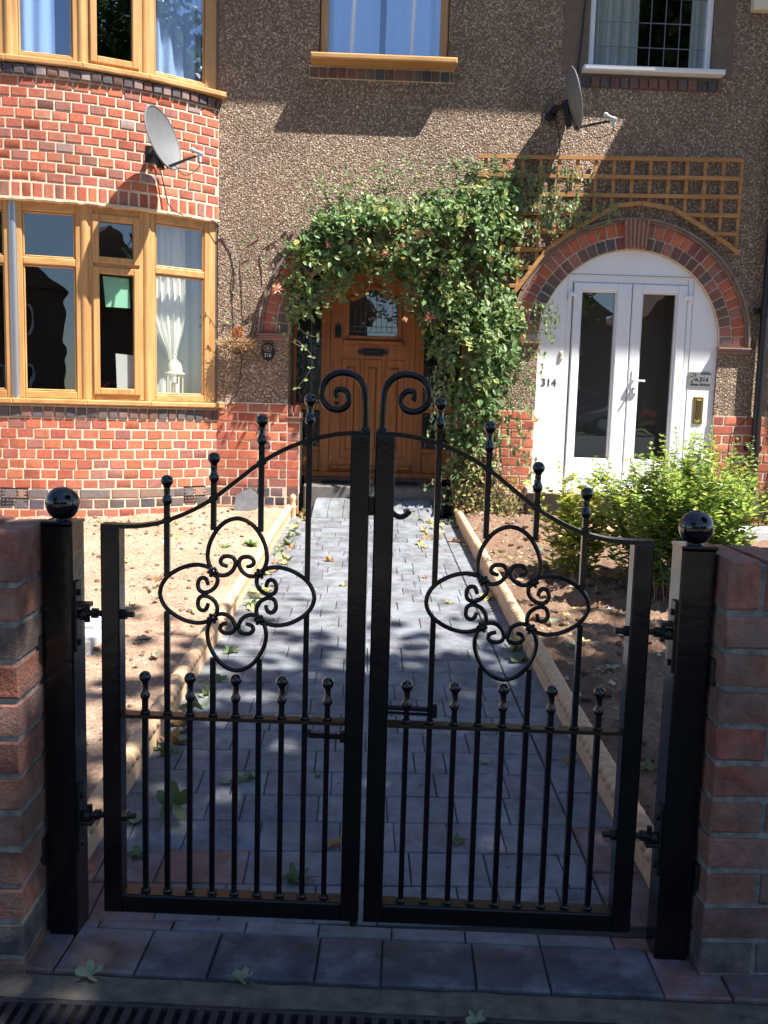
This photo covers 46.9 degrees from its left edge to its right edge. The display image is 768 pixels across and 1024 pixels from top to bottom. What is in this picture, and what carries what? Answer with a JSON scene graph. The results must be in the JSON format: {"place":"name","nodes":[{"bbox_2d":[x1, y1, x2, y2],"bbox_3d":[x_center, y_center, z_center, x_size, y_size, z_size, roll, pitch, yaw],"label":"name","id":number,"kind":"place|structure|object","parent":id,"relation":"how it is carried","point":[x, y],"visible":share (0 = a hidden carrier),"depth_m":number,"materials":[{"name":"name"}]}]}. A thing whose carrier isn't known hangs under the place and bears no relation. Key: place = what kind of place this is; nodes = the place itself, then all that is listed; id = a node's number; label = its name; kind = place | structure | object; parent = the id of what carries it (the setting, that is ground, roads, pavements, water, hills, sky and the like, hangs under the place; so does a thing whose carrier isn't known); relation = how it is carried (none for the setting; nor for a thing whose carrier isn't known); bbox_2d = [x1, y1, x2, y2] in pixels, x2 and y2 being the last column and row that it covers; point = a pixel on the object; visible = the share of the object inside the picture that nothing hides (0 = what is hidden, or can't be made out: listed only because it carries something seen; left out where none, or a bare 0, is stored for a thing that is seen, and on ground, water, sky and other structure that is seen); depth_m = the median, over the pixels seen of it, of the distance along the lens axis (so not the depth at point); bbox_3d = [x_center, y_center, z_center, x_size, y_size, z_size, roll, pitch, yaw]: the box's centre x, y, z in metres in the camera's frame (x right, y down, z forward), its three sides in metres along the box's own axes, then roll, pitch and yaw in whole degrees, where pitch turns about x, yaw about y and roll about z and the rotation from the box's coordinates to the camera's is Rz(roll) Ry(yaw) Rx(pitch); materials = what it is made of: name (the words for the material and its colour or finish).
{"place":"outdoors","nodes":[
{"label":"outdoors","id":0,"kind":"place"},
{"bbox_2d":[15,506,283,798],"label":"garden soil","id":1,"kind":"structure","parent":0,"point":[182,640],"depth_m":4.69,"materials":[{"name":"soil"}]},
{"bbox_2d":[85,629,100,655],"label":"paving block","id":2,"kind":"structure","parent":1,"relation":"on","point":[92,638],"depth_m":3.78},
{"bbox_2d":[85,616,100,628],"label":"paving block","id":3,"kind":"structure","parent":1,"relation":"on","point":[94,623],"depth_m":3.98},
{"bbox_2d":[233,488,257,510],"bbox_3d":[-1.104,-0.082,7.108,0.190,0.235,0.025,18,-14,-4],"label":"slate slab","id":4,"kind":"object","parent":1,"relation":"on","point":[246,500],"depth_m":7.10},
{"bbox_2d":[242,539,257,545],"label":"weed","id":5,"kind":"object","parent":1,"relation":"on","point":[251,543],"visible":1,"depth_m":5.80,"materials":[{"name":"green plant"}]},
{"bbox_2d":[24,510,669,805],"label":"soil litter","id":6,"kind":"object","parent":1,"relation":"on","point":[520,579],"visible":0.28,"depth_m":4.98,"materials":[{"name":"soil"}]},
{"bbox_2d":[26,509,669,783],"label":"soil clods","id":7,"kind":"object","parent":1,"relation":"on","point":[585,670],"visible":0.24,"depth_m":4.47,"materials":[{"name":"soil"}]},
{"bbox_2d":[0,510,617,1023],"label":"ground","id":8,"kind":"structure","parent":0,"point":[232,1006],"depth_m":1.84,"materials":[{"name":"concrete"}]},
{"bbox_2d":[0,515,49,973],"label":"brick pier","id":9,"kind":"structure","parent":8,"relation":"on","point":[24,902],"depth_m":1.84,"materials":[{"name":"brick"}]},
{"bbox_2d":[87,748,135,859],"bbox_3d":[-0.778,0.848,2.385,0.062,0.169,0.613,3,10,0],"label":"rope edging","id":10,"kind":"object","parent":8,"relation":"on","point":[96,828],"visible":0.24,"depth_m":2.38,"materials":[{"name":"stone"}]},
{"bbox_2d":[126,675,182,780],"bbox_3d":[-0.774,0.742,2.994,0.062,0.169,0.613,1,10,0],"label":"rope edging","id":11,"kind":"object","parent":8,"relation":"on","point":[134,740],"visible":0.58,"depth_m":2.93,"materials":[{"name":"concrete"}]},
{"bbox_2d":[171,625,214,700],"bbox_3d":[-0.772,0.631,3.602,0.061,0.169,0.613,1,10,0],"label":"rope edging","id":12,"kind":"object","parent":8,"relation":"on","point":[195,657],"visible":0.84,"depth_m":3.56,"materials":[{"name":"concrete"}]},
{"bbox_2d":[211,588,239,647],"bbox_3d":[-0.767,0.521,4.211,0.062,0.169,0.613,2,10,0],"label":"rope edging","id":13,"kind":"object","parent":8,"relation":"on","point":[228,603],"visible":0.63,"depth_m":4.24,"materials":[{"name":"concrete"}]},
{"bbox_2d":[229,560,256,606],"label":"rope edging","id":14,"kind":"object","parent":8,"relation":"on","point":[242,584],"visible":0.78,"depth_m":4.72,"materials":[{"name":"stone"}]},
{"bbox_2d":[0,0,518,517],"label":"house","id":15,"kind":"structure","parent":8,"relation":"on","point":[274,108],"depth_m":6.87,"materials":[{"name":"brick"}]},
{"bbox_2d":[0,0,6,62],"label":"bay window","id":16,"kind":"structure","parent":15,"relation":"in","point":[2,59],"depth_m":6.20,"materials":[{"name":"brown wood"}]},
{"bbox_2d":[0,200,11,402],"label":"bay window","id":17,"kind":"structure","parent":15,"relation":"in","point":[5,393],"depth_m":6.42,"materials":[{"name":"brown wood"}]},
{"bbox_2d":[20,0,54,53],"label":"curtain","id":18,"kind":"object","parent":15,"relation":"hanging from","point":[37,24],"visible":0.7,"depth_m":6.32,"materials":[{"name":"fabric"}]},
{"bbox_2d":[4,0,82,70],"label":"bay window","id":19,"kind":"structure","parent":15,"relation":"in","point":[18,56],"depth_m":6.23,"materials":[{"name":"brown wood"}]},
{"bbox_2d":[12,201,86,404],"bbox_3d":[-2.448,-1.522,6.480,0.515,1.453,0.190,0,7,-13],"label":"bay window","id":20,"kind":"structure","parent":15,"relation":"in","point":[28,396],"depth_m":6.47,"materials":[{"name":"brown wood"}]},
{"bbox_2d":[82,0,149,81],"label":"bay window","id":21,"kind":"structure","parent":15,"relation":"in","point":[94,63],"depth_m":6.39,"materials":[{"name":"brown wood"}]},
{"bbox_2d":[103,276,129,307],"bbox_3d":[-2.010,-1.651,6.654,0.200,0.223,0.002,-2,8,-25],"label":"paper","id":22,"kind":"object","parent":15,"relation":"attached to","point":[116,293],"visible":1,"depth_m":6.65,"materials":[{"name":"paper"}]},
{"bbox_2d":[86,206,150,406],"bbox_3d":[-2.002,-1.527,6.630,0.471,1.453,0.190,-2,8,-25],"label":"bay window","id":23,"kind":"structure","parent":15,"relation":"in","point":[98,264],"depth_m":6.61,"materials":[{"name":"brown wood"}]},
{"bbox_2d":[116,354,133,388],"bbox_3d":[-1.969,-1.071,6.757,0.152,0.268,0.002,-2,8,-25],"label":"paper","id":24,"kind":"object","parent":15,"relation":"on","point":[124,368],"visible":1,"depth_m":6.75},
{"bbox_2d":[156,225,184,360],"bbox_3d":[-1.728,-1.728,6.964,0.334,1.060,0.045,-3,8,-34],"label":"curtain","id":25,"kind":"object","parent":15,"relation":"hanging from","point":[170,251],"visible":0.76,"depth_m":6.99,"materials":[{"name":"fabric"}]},
{"bbox_2d":[144,104,202,215],"bbox_3d":[-1.546,-2.541,6.314,0.369,0.678,0.648,-2,8,-25],"label":"satellite dish","id":26,"kind":"object","parent":15,"relation":"attached to","point":[162,150],"visible":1,"depth_m":6.33,"materials":[{"name":"grey plastic"}]},
{"bbox_2d":[164,353,184,394],"bbox_3d":[-1.653,-1.077,6.985,0.155,0.357,0.155,1,7,-2],"label":"lantern","id":27,"kind":"object","parent":15,"relation":"on","point":[174,367],"visible":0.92,"depth_m":6.95,"materials":[{"name":"beige metal"}]},
{"bbox_2d":[156,0,200,81],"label":"curtain","id":28,"kind":"object","parent":15,"relation":"hanging from","point":[178,38],"visible":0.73,"depth_m":6.72,"materials":[{"name":"fabric"}]},
{"bbox_2d":[157,229,200,393],"bbox_3d":[-1.650,-1.594,7.128,0.424,1.360,0.032,-3,8,-35],"label":"curtain","id":29,"kind":"object","parent":15,"relation":"hanging from","point":[189,355],"visible":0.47,"depth_m":7.18,"materials":[{"name":"fabric"}]},
{"bbox_2d":[147,0,225,99],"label":"bay window","id":30,"kind":"structure","parent":15,"relation":"in","point":[207,87],"depth_m":6.73,"materials":[{"name":"brown wood"}]},
{"bbox_2d":[151,213,224,407],"bbox_3d":[-1.554,-1.546,6.888,0.607,1.453,0.190,-3,8,-34],"label":"bay window","id":31,"kind":"structure","parent":15,"relation":"in","point":[206,275],"depth_m":6.94,"materials":[{"name":"brown wood"}]},
{"bbox_2d":[214,326,258,354],"bbox_3d":[-1.158,-1.351,6.978,0.382,0.236,0.230,1,7,-2],"label":"wall basket","id":32,"kind":"object","parent":15,"relation":"attached to","point":[230,342],"depth_m":6.95,"materials":[{"name":"plant"}]},
{"bbox_2d":[261,342,274,360],"bbox_3d":[-0.925,-1.278,7.055,0.104,0.144,0.028,1,7,-2],"label":"number plaque","id":33,"kind":"object","parent":15,"relation":"attached to","point":[267,351],"visible":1,"depth_m":7.05,"materials":[{"name":"black plastic"}]},
{"bbox_2d":[328,0,380,53],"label":"curtain","id":34,"kind":"object","parent":15,"relation":"hanging from","point":[354,26],"visible":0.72,"depth_m":6.88,"materials":[{"name":"fabric"}]},
{"bbox_2d":[328,275,416,472],"bbox_3d":[-0.100,-1.172,7.567,0.718,1.663,0.107,1,7,-2],"label":"front door","id":35,"kind":"structure","parent":15,"relation":"in","point":[375,358],"depth_m":7.57,"materials":[{"name":"brown wood"}]},
{"bbox_2d":[309,0,457,83],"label":"window","id":36,"kind":"structure","parent":15,"relation":"in","point":[325,64],"depth_m":6.82,"materials":[{"name":"brown wood"}]},
{"bbox_2d":[385,0,440,56],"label":"curtain","id":37,"kind":"object","parent":15,"relation":"hanging from","point":[412,27],"visible":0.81,"depth_m":6.89,"materials":[{"name":"fabric"}]},
{"bbox_2d":[249,538,270,571],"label":"rope edging","id":38,"kind":"object","parent":8,"relation":"on","point":[258,555],"visible":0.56,"depth_m":5.35,"materials":[{"name":"stone"}]},
{"bbox_2d":[264,519,281,551],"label":"rope edging","id":39,"kind":"object","parent":8,"relation":"on","point":[273,533],"visible":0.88,"depth_m":6.00,"materials":[{"name":"stone"}]},
{"bbox_2d":[276,505,291,533],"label":"rope edging","id":40,"kind":"object","parent":8,"relation":"on","point":[284,516],"visible":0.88,"depth_m":6.60,"materials":[{"name":"stone"}]},
{"bbox_2d":[0,997,611,1023],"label":"drain grate","id":41,"kind":"object","parent":8,"relation":"on","point":[15,1010],"visible":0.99,"depth_m":1.76,"materials":[{"name":"metal"}]},
{"bbox_2d":[466,1009,485,1023],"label":"fallen leaf","id":42,"kind":"object","parent":41,"relation":"on","point":[472,1018],"visible":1,"depth_m":1.74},
{"bbox_2d":[455,509,469,537],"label":"rope edging","id":43,"kind":"object","parent":8,"relation":"on","point":[462,520],"visible":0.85,"depth_m":6.64,"materials":[{"name":"stone"}]},
{"bbox_2d":[464,524,480,558],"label":"rope edging","id":44,"kind":"object","parent":8,"relation":"on","point":[471,539],"visible":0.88,"depth_m":6.05,"materials":[{"name":"stone"}]},
{"bbox_2d":[474,542,492,576],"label":"rope edging","id":45,"kind":"object","parent":8,"relation":"on","point":[486,561],"visible":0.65,"depth_m":5.38,"materials":[{"name":"stone"}]},
{"bbox_2d":[487,565,512,613],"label":"rope edging","id":46,"kind":"object","parent":8,"relation":"on","point":[500,591],"visible":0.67,"depth_m":4.74,"materials":[{"name":"concrete"}]},
{"bbox_2d":[503,594,526,654],"bbox_3d":[0.644,0.558,4.252,0.062,0.169,0.612,2,10,-2],"label":"rope edging","id":47,"kind":"object","parent":8,"relation":"on","point":[513,613],"visible":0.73,"depth_m":4.28,"materials":[{"name":"stone"}]},
{"bbox_2d":[526,634,567,698],"bbox_3d":[0.660,0.668,3.644,0.062,0.169,0.612,3,10,-1],"label":"rope edging","id":48,"kind":"object","parent":8,"relation":"on","point":[545,669],"visible":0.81,"depth_m":3.60,"materials":[{"name":"stone"}]},
{"bbox_2d":[554,682,611,777],"bbox_3d":[0.670,0.776,3.036,0.062,0.169,0.612,2,10,-2],"label":"rope edging","id":49,"kind":"object","parent":8,"relation":"on","point":[563,706],"visible":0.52,"depth_m":2.99,"materials":[{"name":"stone"}]},
{"bbox_2d":[597,756,653,888],"bbox_3d":[0.685,0.885,2.428,0.062,0.169,0.613,0,10,-1],"label":"rope edging","id":50,"kind":"object","parent":8,"relation":"on","point":[606,792],"visible":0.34,"depth_m":2.54,"materials":[{"name":"stone"}]},
{"bbox_2d":[498,0,767,523],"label":"house","id":51,"kind":"structure","parent":8,"relation":"on","point":[656,306],"depth_m":7.09,"materials":[{"name":"brick"}]},
{"bbox_2d":[526,493,631,516],"bbox_3d":[1.937,0.055,7.404,1.550,0.419,0.260,1,7,-2],"label":"door base","id":52,"kind":"structure","parent":51,"relation":"in","point":[551,499],"depth_m":7.25,"materials":[{"name":"stone"}]},
{"bbox_2d":[545,66,616,154],"bbox_3d":[1.500,-3.046,6.738,0.335,0.607,0.504,-1,7,-21],"label":"satellite dish","id":53,"kind":"object","parent":51,"relation":"attached to","point":[571,105],"visible":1,"depth_m":6.64,"materials":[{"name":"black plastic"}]},
{"bbox_2d":[563,282,632,478],"bbox_3d":[1.716,-1.059,7.218,0.517,1.573,0.090,1,7,-2],"label":"door leaf","id":54,"kind":"structure","parent":51,"relation":"in","point":[623,292],"depth_m":7.20,"materials":[{"name":"white plastic"}]},
{"bbox_2d":[472,154,743,302],"bbox_3d":[1.774,-2.217,6.989,2.123,1.180,0.039,1,7,-2],"label":"trellis","id":55,"kind":"object","parent":51,"relation":"attached to","point":[630,195],"visible":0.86,"depth_m":6.96,"materials":[{"name":"brown wood"}]},
{"bbox_2d":[593,0,639,65],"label":"curtain","id":56,"kind":"object","parent":51,"relation":"hanging from","point":[614,36],"visible":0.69,"depth_m":6.95,"materials":[{"name":"fabric"}]},
{"bbox_2d":[580,0,725,92],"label":"window","id":57,"kind":"structure","parent":51,"relation":"in","point":[705,79],"depth_m":6.88,"materials":[{"name":"white plastic"}]},
{"bbox_2d":[621,284,692,479],"bbox_3d":[2.226,-1.045,7.215,0.487,1.573,0.126,1,7,-2],"label":"door leaf","id":58,"kind":"structure","parent":51,"relation":"in","point":[638,290],"depth_m":7.19,"materials":[{"name":"white plastic"}]},
{"bbox_2d":[688,1,705,68],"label":"curtain","id":59,"kind":"object","parent":51,"relation":"hanging from","point":[698,34],"visible":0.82,"depth_m":6.97,"materials":[{"name":"fabric"}]},
{"bbox_2d":[688,372,710,387],"bbox_3d":[2.575,-1.077,7.213,0.182,0.123,0.008,1,7,-2],"label":"number sign","id":60,"kind":"object","parent":51,"relation":"attached to","point":[700,379],"visible":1,"depth_m":7.21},
{"bbox_2d":[750,0,767,12],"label":"alarm box","id":61,"kind":"object","parent":51,"relation":"attached to","point":[759,6],"visible":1,"depth_m":6.80,"materials":[{"name":"beige plastic"}]},
{"bbox_2d":[687,544,767,979],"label":"brick pier","id":62,"kind":"structure","parent":8,"relation":"on","point":[728,928],"depth_m":1.86,"materials":[{"name":"brick"}]},
{"bbox_2d":[322,480,349,483],"bbox_3d":[-0.400,-0.258,7.519,0.250,0.014,0.165,1,7,-2],"label":"door mat","id":63,"kind":"object","parent":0,"point":[337,481],"depth_m":7.44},
{"bbox_2d":[88,516,648,937],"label":"path","id":64,"kind":"structure","parent":0,"point":[411,634],"depth_m":2.85,"materials":[{"name":"stone"}]},
{"bbox_2d":[128,809,141,823],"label":"fallen leaf","id":65,"kind":"object","parent":64,"relation":"on","point":[138,817],"visible":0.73,"depth_m":2.48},
{"bbox_2d":[127,845,159,858],"bbox_3d":[-0.633,0.884,2.304,0.064,0.022,0.076,8,9,42],"label":"fallen leaf","id":66,"kind":"object","parent":64,"relation":"on","point":[136,852],"visible":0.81,"depth_m":2.31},
{"bbox_2d":[159,727,182,745],"bbox_3d":[-0.704,0.761,2.951,0.075,0.042,0.114,-15,38,-42],"label":"fallen leaf","id":67,"kind":"object","parent":64,"relation":"on","point":[176,731],"visible":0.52,"depth_m":2.98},
{"bbox_2d":[156,780,186,827],"bbox_3d":[-0.584,0.816,2.452,0.103,0.156,0.052,5,-30,-19],"label":"fallen leaf","id":68,"kind":"object","parent":64,"relation":"on","point":[178,798],"visible":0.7,"depth_m":2.47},
{"bbox_2d":[171,745,180,755],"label":"fallen leaf","id":69,"kind":"object","parent":64,"relation":"on","point":[177,752],"visible":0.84,"depth_m":2.89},
{"bbox_2d":[171,710,186,725],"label":"fallen leaf","id":70,"kind":"object","parent":64,"relation":"on","point":[177,722],"visible":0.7,"depth_m":3.09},
{"bbox_2d":[173,736,195,743],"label":"fallen leaf","id":71,"kind":"object","parent":64,"relation":"on","point":[175,739],"visible":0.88,"depth_m":2.95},
{"bbox_2d":[193,696,209,708],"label":"fallen leaf","id":72,"kind":"object","parent":64,"relation":"on","point":[196,702],"visible":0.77,"depth_m":3.26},
{"bbox_2d":[199,689,209,698],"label":"fallen leaf","id":73,"kind":"object","parent":64,"relation":"on","point":[207,691],"visible":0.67,"depth_m":3.36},
{"bbox_2d":[216,674,226,683],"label":"fallen leaf","id":74,"kind":"object","parent":64,"relation":"on","point":[219,677],"visible":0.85,"depth_m":3.54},
{"bbox_2d":[216,775,231,783],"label":"fallen leaf","id":75,"kind":"object","parent":64,"relation":"on","point":[227,779],"visible":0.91,"depth_m":2.71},
{"bbox_2d":[223,644,239,653],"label":"fallen leaf","id":76,"kind":"object","parent":64,"relation":"on","point":[229,650],"visible":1,"depth_m":3.85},
{"bbox_2d":[238,771,254,780],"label":"fallen leaf","id":77,"kind":"object","parent":64,"relation":"on","point":[245,777],"visible":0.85,"depth_m":2.73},
{"bbox_2d":[247,592,263,598],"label":"fallen leaf","id":78,"kind":"object","parent":64,"relation":"on","point":[250,596],"visible":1,"depth_m":4.69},
{"bbox_2d":[290,494,295,517],"bbox_3d":[-0.720,-0.043,6.990,0.060,0.205,0.060,1,7,-2],"label":"edging post","id":79,"kind":"object","parent":64,"relation":"on","point":[292,503],"visible":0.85,"depth_m":6.97,"materials":[{"name":"stone"}]},
{"bbox_2d":[282,862,320,882],"bbox_3d":[-0.214,0.909,2.208,0.092,0.035,0.070,5,8,26],"label":"fallen leaf","id":80,"kind":"object","parent":64,"relation":"on","point":[293,874],"visible":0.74,"depth_m":2.22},
{"bbox_2d":[327,834,341,851],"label":"fallen leaf","id":81,"kind":"object","parent":64,"relation":"on","point":[335,842],"visible":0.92,"depth_m":2.38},
{"bbox_2d":[312,497,433,520],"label":"step ramp","id":82,"kind":"structure","parent":64,"relation":"on","point":[422,510],"depth_m":7.09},
{"bbox_2d":[452,833,465,844],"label":"fallen leaf","id":83,"kind":"object","parent":64,"relation":"on","point":[457,839],"visible":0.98,"depth_m":2.42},
{"bbox_2d":[479,592,493,600],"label":"fallen leaf","id":84,"kind":"object","parent":64,"relation":"on","point":[489,595],"visible":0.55,"depth_m":4.85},
{"bbox_2d":[503,643,520,651],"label":"fallen leaf","id":85,"kind":"object","parent":64,"relation":"on","point":[513,648],"visible":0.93,"depth_m":3.99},
{"bbox_2d":[507,653,528,661],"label":"fallen leaf","id":86,"kind":"object","parent":64,"relation":"on","point":[515,658],"visible":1,"depth_m":3.87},
{"bbox_2d":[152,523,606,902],"bbox_3d":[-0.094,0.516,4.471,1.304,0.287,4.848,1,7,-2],"label":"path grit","id":87,"kind":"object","parent":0,"point":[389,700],"visible":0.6,"depth_m":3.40,"materials":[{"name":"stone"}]},
{"bbox_2d":[0,974,767,1023],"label":"pavement","id":88,"kind":"structure","parent":0,"point":[407,1002],"depth_m":1.80,"materials":[{"name":"concrete"}]},
{"bbox_2d":[75,959,110,981],"bbox_3d":[-0.608,0.957,1.845,0.066,0.023,0.055,-2,8,-26],"label":"fallen leaf","id":89,"kind":"object","parent":88,"relation":"on","point":[88,971],"visible":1,"depth_m":1.85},
{"bbox_2d":[25,934,767,1005],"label":"paving base","id":90,"kind":"object","parent":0,"point":[476,991],"visible":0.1,"depth_m":1.85,"materials":[{"name":"concrete"}]},
{"bbox_2d":[26,916,767,1003],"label":"path threshold","id":91,"kind":"object","parent":90,"relation":"on","point":[587,966],"visible":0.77,"depth_m":1.93,"materials":[{"name":"stone"}]},
{"bbox_2d":[36,487,95,938],"bbox_3d":[-0.704,0.456,1.956,0.127,1.027,0.090,1,7,-2],"label":"gate post","id":92,"kind":"object","parent":91,"relation":"on","point":[60,647],"visible":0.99,"depth_m":1.93,"materials":[{"name":"metal"}]},
{"bbox_2d":[78,369,373,926],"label":"garden gate","id":93,"kind":"structure","parent":92,"relation":"attached to","point":[120,894],"depth_m":1.93,"materials":[{"name":"metal"}]},
{"bbox_2d":[230,966,256,984],"bbox_3d":[-0.291,0.965,1.842,0.071,0.022,0.047,-2,2,40],"label":"fallen leaf","id":94,"kind":"object","parent":91,"relation":"on","point":[240,976],"visible":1,"depth_m":1.85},
{"bbox_2d":[643,510,718,959],"bbox_3d":[0.645,0.502,1.923,0.132,1.017,0.095,1,7,-2],"label":"gate post","id":95,"kind":"object","parent":91,"relation":"on","point":[689,676],"visible":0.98,"depth_m":1.90,"materials":[{"name":"metal"}]},
{"bbox_2d":[363,371,672,932],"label":"garden gate","id":96,"kind":"structure","parent":95,"relation":"attached to","point":[614,914],"depth_m":1.91,"materials":[{"name":"metal"}]},
{"bbox_2d":[395,481,417,484],"bbox_3d":[0.154,-0.245,7.535,0.260,0.014,0.165,1,7,-2],"label":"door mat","id":97,"kind":"object","parent":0,"point":[405,483],"depth_m":7.46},
{"bbox_2d":[454,511,767,825],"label":"garden soil","id":98,"kind":"structure","parent":0,"point":[602,616],"depth_m":4.32,"materials":[{"name":"soil"}]},
{"bbox_2d":[226,154,620,520],"bbox_3d":[0.305,-1.334,6.829,3.060,2.862,0.593,1,7,-2],"label":"honeysuckle","id":99,"kind":"object","parent":98,"relation":"on","point":[482,381],"visible":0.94,"depth_m":6.84,"materials":[{"name":"green plant"}]},
{"bbox_2d":[507,551,589,574],"bbox_3d":[0.968,0.318,5.275,0.477,0.202,0.392,3,7,8],"label":"shrub","id":100,"kind":"object","parent":98,"relation":"on","point":[536,564],"visible":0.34,"depth_m":5.29,"materials":[{"name":"green plant"}]},
{"bbox_2d":[520,461,632,576],"bbox_3d":[1.112,0.064,5.135,0.536,0.743,0.448,8,9,40],"label":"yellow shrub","id":101,"kind":"object","parent":98,"relation":"on","point":[569,540],"visible":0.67,"depth_m":5.06,"materials":[{"name":"green plant"}]},
{"bbox_2d":[565,639,587,647],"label":"fallen leaf","id":102,"kind":"object","parent":98,"relation":"on","point":[571,644],"visible":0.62,"depth_m":3.96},
{"bbox_2d":[599,663,622,669],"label":"fallen leaf","id":103,"kind":"object","parent":98,"relation":"on","point":[614,666],"visible":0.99,"depth_m":3.67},
{"bbox_2d":[640,758,657,770],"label":"fallen leaf","id":104,"kind":"object","parent":98,"relation":"on","point":[648,763],"visible":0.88,"depth_m":2.80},
{"bbox_2d":[579,418,767,604],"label":"bush","id":105,"kind":"object","parent":98,"relation":"on","point":[684,489],"visible":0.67,"depth_m":4.64,"materials":[{"name":"green plant"}]},
{"bbox_2d":[710,436,767,526],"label":"shrub","id":106,"kind":"object","parent":98,"relation":"on","point":[761,494],"visible":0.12,"depth_m":6.83,"materials":[{"name":"green plant"}]},
{"bbox_2d":[732,526,767,541],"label":"kerb stone","id":107,"kind":"object","parent":98,"relation":"on","point":[762,534],"depth_m":6.50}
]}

